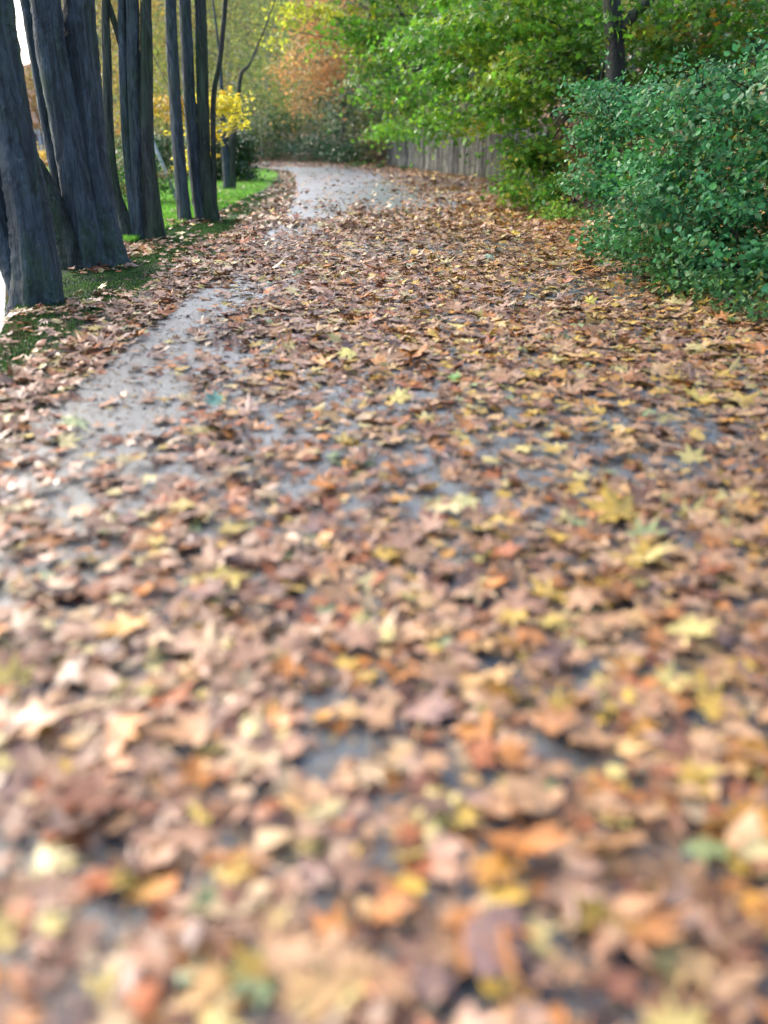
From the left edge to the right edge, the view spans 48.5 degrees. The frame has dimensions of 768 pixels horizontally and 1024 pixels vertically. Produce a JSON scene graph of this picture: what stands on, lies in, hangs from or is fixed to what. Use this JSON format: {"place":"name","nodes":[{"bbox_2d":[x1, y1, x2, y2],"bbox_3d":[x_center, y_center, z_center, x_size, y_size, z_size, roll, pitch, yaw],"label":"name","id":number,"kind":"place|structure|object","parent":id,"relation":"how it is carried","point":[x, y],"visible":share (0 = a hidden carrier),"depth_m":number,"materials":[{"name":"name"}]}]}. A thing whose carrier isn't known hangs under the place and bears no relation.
{"place":"outdoors","nodes":[
{"label":"outdoors","id":0,"kind":"place"},
{"bbox_2d":[0,272,4,336],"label":"river","id":1,"kind":"structure","parent":0,"point":[2,294],"depth_m":17.93,"materials":[{"name":"liquid"}]},
{"bbox_2d":[14,0,29,64],"label":"sky","id":2,"kind":"structure","parent":0,"point":[19,17],"materials":[{"name":"white"}]},
{"bbox_2d":[0,168,294,438],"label":"verge","id":3,"kind":"structure","parent":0,"point":[54,391],"depth_m":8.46,"materials":[{"name":"green plant"}]},
{"bbox_2d":[0,0,64,319],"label":"forked tree","id":4,"kind":"object","parent":3,"relation":"on","point":[30,267],"visible":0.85,"depth_m":7.41,"materials":[{"name":"grey plant"}]},
{"bbox_2d":[153,0,227,220],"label":"slender tree","id":5,"kind":"object","parent":3,"relation":"on","point":[202,171],"visible":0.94,"depth_m":14.56,"materials":[{"name":"grey plant"}]},
{"bbox_2d":[47,167,276,245],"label":"lawn","id":6,"kind":"structure","parent":0,"point":[227,189],"depth_m":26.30,"materials":[{"name":"plant"}]},
{"bbox_2d":[101,0,166,239],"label":"mossy tree","id":7,"kind":"object","parent":6,"relation":"on","point":[142,215],"visible":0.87,"depth_m":11.90,"materials":[{"name":"grey plant"}]},
{"bbox_2d":[116,149,190,201],"bbox_3d":[-5.547,-7.613,19.355,2.740,1.350,2.354,0,24,0],"label":"leafy shrub","id":8,"kind":"object","parent":6,"relation":"on","point":[162,176],"visible":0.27,"depth_m":19.06,"materials":[{"name":"green plant"}]},
{"bbox_2d":[154,141,175,199],"bbox_3d":[-4.937,-7.682,19.292,0.849,1.390,0.090,19,30,36],"label":"leaning pole","id":9,"kind":"object","parent":6,"relation":"on","point":[159,157],"visible":0.48,"depth_m":19.25,"materials":[{"name":"grey wood"}]},
{"bbox_2d":[115,128,216,177],"bbox_3d":[-7.914,-12.558,30.441,4.971,2.356,3.115,0,24,0],"label":"loose hedge","id":10,"kind":"object","parent":6,"relation":"on","point":[164,156],"visible":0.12,"depth_m":29.96,"materials":[{"name":"green plant"}]},
{"bbox_2d":[153,93,196,177],"bbox_3d":[-6.643,-11.222,25.830,3.038,2.714,2.455,19,30,36],"label":"amber maple","id":11,"kind":"object","parent":6,"relation":"on","point":[164,105],"visible":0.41,"depth_m":25.19,"materials":[{"name":"yellow plant"}]},
{"bbox_2d":[165,0,191,219],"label":"slender tree","id":12,"kind":"object","parent":6,"relation":"on","point":[180,171],"visible":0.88,"depth_m":14.45,"materials":[{"name":"grey plant"}]},
{"bbox_2d":[164,85,255,204],"bbox_3d":[-3.681,-7.917,18.323,2.042,2.707,1.533,0,24,0],"label":"yellow maple","id":13,"kind":"object","parent":6,"relation":"on","point":[227,105],"visible":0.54,"depth_m":18.05,"materials":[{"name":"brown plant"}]},
{"bbox_2d":[161,0,281,188],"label":"tree","id":14,"kind":"object","parent":6,"relation":"on","point":[229,165],"visible":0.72,"depth_m":23.74,"materials":[{"name":"grey plant"}]},
{"bbox_2d":[187,124,270,182],"bbox_3d":[-5.111,-11.823,28.348,2.848,2.332,2.791,0,24,0],"label":"clipped hedge","id":15,"kind":"object","parent":6,"relation":"on","point":[245,156],"visible":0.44,"depth_m":28.16,"materials":[{"name":"green plant"}]},
{"bbox_2d":[0,159,767,1023],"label":"path","id":16,"kind":"structure","parent":0,"point":[468,987],"depth_m":3.18,"materials":[{"name":"grey asphalt"}]},
{"bbox_2d":[55,404,90,431],"bbox_3d":[-1.554,-0.461,4.276,0.160,0.110,0.204,0,24,0],"label":"maple leaf","id":17,"kind":"object","parent":16,"relation":"on","point":[71,421],"visible":1,"depth_m":4.30,"materials":[{"name":"beige plant"}]},
{"bbox_2d":[263,286,274,293],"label":"maple leaf","id":18,"kind":"object","parent":16,"relation":"on","point":[267,289],"visible":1,"depth_m":7.92,"materials":[{"name":"orange plant"}]},
{"bbox_2d":[0,235,767,1023],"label":"leaf crumbs","id":19,"kind":"object","parent":16,"relation":"on","point":[382,933],"visible":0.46,"depth_m":2.18,"materials":[{"name":"brown plant"}]},
{"bbox_2d":[447,371,460,382],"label":"maple leaf","id":20,"kind":"object","parent":16,"relation":"on","point":[454,376],"visible":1,"depth_m":5.08,"materials":[{"name":"green plant"}]},
{"bbox_2d":[510,229,520,234],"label":"maple leaf","id":21,"kind":"object","parent":16,"relation":"on","point":[514,232],"visible":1,"depth_m":12.63,"materials":[{"name":"yellow plant"}]},
{"bbox_2d":[0,0,767,359],"bbox_3d":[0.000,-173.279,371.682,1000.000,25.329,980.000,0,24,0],"label":"ground","id":22,"kind":"structure","parent":0,"point":[286,156],"depth_m":85.81,"materials":[{"name":"soil"}]},
{"bbox_2d":[22,60,45,158],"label":"tree","id":23,"kind":"object","parent":22,"relation":"on","point":[29,83],"visible":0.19,"depth_m":49.52,"materials":[{"name":"brown plant"}]},
{"bbox_2d":[27,89,45,158],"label":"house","id":24,"kind":"structure","parent":22,"relation":"on","point":[38,137],"depth_m":56.78,"materials":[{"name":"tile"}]},
{"bbox_2d":[34,132,40,150],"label":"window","id":25,"kind":"structure","parent":24,"relation":"in","point":[37,136],"depth_m":56.78,"materials":[{"name":"grey glass"}]},
{"bbox_2d":[36,141,47,167],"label":"yellow shrub","id":26,"kind":"object","parent":22,"relation":"on","point":[41,155],"visible":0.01,"depth_m":41.51,"materials":[{"name":"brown plant"}]},
{"bbox_2d":[20,0,156,269],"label":"multi stemmed tree","id":27,"kind":"object","parent":22,"relation":"on","point":[72,206],"visible":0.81,"depth_m":9.39,"materials":[{"name":"grey plant"}]},
{"bbox_2d":[62,0,131,266],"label":"broad tree","id":28,"kind":"object","parent":22,"relation":"on","point":[81,35],"visible":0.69,"depth_m":9.38,"materials":[{"name":"grey plant"}]},
{"bbox_2d":[95,0,192,162],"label":"birch tree","id":29,"kind":"object","parent":22,"relation":"on","point":[154,45],"visible":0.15,"depth_m":41.03,"materials":[{"name":"yellow plant"}]},
{"bbox_2d":[151,0,255,129],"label":"birch tree","id":30,"kind":"object","parent":22,"relation":"on","point":[179,47],"visible":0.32,"depth_m":45.80,"materials":[{"name":"yellow plant"}]},
{"bbox_2d":[192,0,293,152],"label":"birch tree","id":31,"kind":"object","parent":22,"relation":"on","point":[247,33],"visible":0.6,"depth_m":49.69,"materials":[{"name":"yellow plant"}]},
{"bbox_2d":[217,117,290,144],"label":"evergreen shrub","id":32,"kind":"object","parent":22,"relation":"on","point":[263,133],"visible":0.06,"depth_m":56.24,"materials":[{"name":"green plant"}]},
{"bbox_2d":[214,0,326,150],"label":"birch tree","id":33,"kind":"object","parent":22,"relation":"on","point":[268,55],"visible":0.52,"depth_m":53.11,"materials":[{"name":"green plant"}]},
{"bbox_2d":[225,91,350,151],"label":"evergreen shrub","id":34,"kind":"object","parent":22,"relation":"on","point":[281,128],"visible":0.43,"depth_m":52.99,"materials":[{"name":"green plant"}]},
{"bbox_2d":[258,133,384,163],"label":"evergreen shrub","id":35,"kind":"object","parent":22,"relation":"on","point":[292,148],"visible":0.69,"depth_m":46.81,"materials":[{"name":"green plant"}]},
{"bbox_2d":[254,0,398,138],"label":"orange beech","id":36,"kind":"object","parent":22,"relation":"on","point":[329,69],"visible":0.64,"depth_m":40.00,"materials":[{"name":"brown plant"}]},
{"bbox_2d":[246,0,440,126],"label":"lime tree","id":37,"kind":"object","parent":22,"relation":"on","point":[322,9],"visible":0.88,"depth_m":25.75,"materials":[{"name":"yellow plant"}]},
{"bbox_2d":[289,75,400,159],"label":"evergreen shrub","id":38,"kind":"object","parent":22,"relation":"on","point":[333,124],"visible":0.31,"depth_m":47.69,"materials":[{"name":"green plant"}]},
{"bbox_2d":[291,26,409,162],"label":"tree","id":39,"kind":"object","parent":22,"relation":"on","point":[338,99],"visible":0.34,"depth_m":44.62,"materials":[{"name":"brown plant"}]},
{"bbox_2d":[343,161,365,165],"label":"ivy plant","id":40,"kind":"object","parent":22,"relation":"on","point":[354,164],"visible":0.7,"depth_m":42.33,"materials":[{"name":"green plant"}]},
{"bbox_2d":[0,147,767,1023],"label":"fallen leaves","id":41,"kind":"object","parent":22,"relation":"on","point":[484,935],"visible":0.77,"depth_m":2.48,"materials":[{"name":"brown plant"}]},
{"bbox_2d":[202,389,223,405],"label":"maple leaf","id":42,"kind":"object","parent":41,"relation":"on","point":[214,399],"visible":1,"depth_m":4.63,"materials":[{"name":"plant"}]},
{"bbox_2d":[336,346,357,359],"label":"maple leaf","id":43,"kind":"object","parent":41,"relation":"on","point":[347,352],"visible":1,"depth_m":5.68,"materials":[{"name":"yellow plant"}]},
{"bbox_2d":[389,386,414,407],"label":"maple leaf","id":44,"kind":"object","parent":41,"relation":"on","point":[399,396],"visible":1,"depth_m":4.68,"materials":[{"name":"yellow plant"}]},
{"bbox_2d":[448,491,480,510],"bbox_3d":[0.322,-0.037,3.360,0.143,0.034,0.138,-11,26,-23],"label":"maple leaf","id":45,"kind":"object","parent":41,"relation":"on","point":[467,500],"visible":1,"depth_m":3.36,"materials":[{"name":"yellow plant"}]},
{"bbox_2d":[583,295,597,304],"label":"maple leaf","id":46,"kind":"object","parent":41,"relation":"on","point":[591,300],"visible":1,"depth_m":7.41,"materials":[{"name":"yellow plant"}]},
{"bbox_2d":[682,383,711,402],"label":"maple leaf","id":47,"kind":"object","parent":41,"relation":"on","point":[693,393],"visible":1,"depth_m":4.68,"materials":[{"name":"yellow plant"}]},
{"bbox_2d":[331,70,455,164],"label":"evergreen shrub","id":48,"kind":"object","parent":22,"relation":"on","point":[381,144],"visible":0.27,"depth_m":41.82,"materials":[{"name":"green plant"}]},
{"bbox_2d":[23,0,765,152],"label":"wood","id":49,"kind":"object","parent":22,"relation":"on","point":[162,78],"visible":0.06,"depth_m":75.32,"materials":[{"name":"green plant"}]},
{"bbox_2d":[283,0,569,167],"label":"green maple","id":50,"kind":"object","parent":22,"relation":"on","point":[358,35],"visible":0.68,"depth_m":26.19,"materials":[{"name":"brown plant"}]},
{"bbox_2d":[365,32,496,150],"bbox_3d":[2.506,-16.564,34.389,5.441,5.567,4.962,-18,29,-35],"label":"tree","id":51,"kind":"object","parent":22,"relation":"on","point":[459,109],"visible":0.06,"depth_m":33.89,"materials":[{"name":"green plant"}]},
{"bbox_2d":[120,0,767,143],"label":"bank wood","id":52,"kind":"object","parent":22,"relation":"on","point":[654,6],"visible":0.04,"depth_m":47.74,"materials":[{"name":"plant"}]},
{"bbox_2d":[387,124,551,187],"bbox_3d":[2.572,-13.384,31.987,0.936,2.072,21.789,-4,24,-10],"label":"log fence","id":53,"kind":"object","parent":22,"relation":"on","point":[447,159],"visible":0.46,"depth_m":31.73,"materials":[{"name":"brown wood"}]},
{"bbox_2d":[361,0,604,204],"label":"green maple","id":54,"kind":"object","parent":22,"relation":"on","point":[474,32],"visible":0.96,"depth_m":16.91,"materials":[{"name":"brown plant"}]},
{"bbox_2d":[474,134,594,222],"bbox_3d":[3.104,-6.130,16.294,2.490,2.282,5.103,0,24,0],"label":"leafy shrub","id":55,"kind":"object","parent":22,"relation":"on","point":[513,189],"visible":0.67,"depth_m":16.71,"materials":[{"name":"green plant"}]},
{"bbox_2d":[418,10,660,130],"bbox_3d":[4.832,-12.029,24.036,6.177,4.116,5.246,15,28,30],"label":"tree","id":56,"kind":"object","parent":22,"relation":"on","point":[555,107],"visible":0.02,"depth_m":23.78,"materials":[{"name":"green plant"}]},
{"bbox_2d":[568,210,608,224],"bbox_3d":[3.491,-4.866,14.320,0.882,0.369,0.845,0,24,0],"label":"ivy plant","id":57,"kind":"object","parent":22,"relation":"on","point":[586,217],"visible":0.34,"depth_m":14.31,"materials":[{"name":"green plant"}]},
{"bbox_2d":[576,221,610,235],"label":"ivy plant","id":58,"kind":"object","parent":22,"relation":"on","point":[590,227],"visible":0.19,"depth_m":13.14,"materials":[{"name":"green plant"}]},
{"bbox_2d":[459,34,767,264],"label":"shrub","id":59,"kind":"object","parent":22,"relation":"on","point":[596,151],"visible":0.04,"depth_m":22.11,"materials":[{"name":"green plant"}]},
{"bbox_2d":[541,49,706,254],"bbox_3d":[3.628,-4.740,11.429,2.918,2.728,3.320,0,24,0],"label":"leafy shrub","id":60,"kind":"object","parent":22,"relation":"on","point":[594,94],"visible":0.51,"depth_m":11.45,"materials":[{"name":"green plant"}]},
{"bbox_2d":[593,0,654,209],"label":"dark tree","id":61,"kind":"object","parent":22,"relation":"on","point":[615,47],"visible":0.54,"depth_m":14.48,"materials":[{"name":"grey plant"}]},
{"bbox_2d":[500,0,767,152],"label":"spreading tree","id":62,"kind":"object","parent":22,"relation":"on","point":[656,43],"visible":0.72,"depth_m":14.96,"materials":[{"name":"green plant"}]},
{"bbox_2d":[546,0,767,143],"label":"tree","id":63,"kind":"object","parent":22,"relation":"on","point":[728,60],"visible":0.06,"depth_m":17.81,"materials":[{"name":"green plant"}]},
{"bbox_2d":[576,29,767,304],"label":"leafy shrub","id":64,"kind":"object","parent":22,"relation":"on","point":[739,197],"visible":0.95,"depth_m":8.39,"materials":[{"name":"green plant"}]},
{"bbox_2d":[577,187,767,328],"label":"leafy shrub","id":65,"kind":"object","parent":22,"relation":"on","point":[658,270],"visible":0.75,"depth_m":8.05,"materials":[{"name":"green plant"}]}
]}

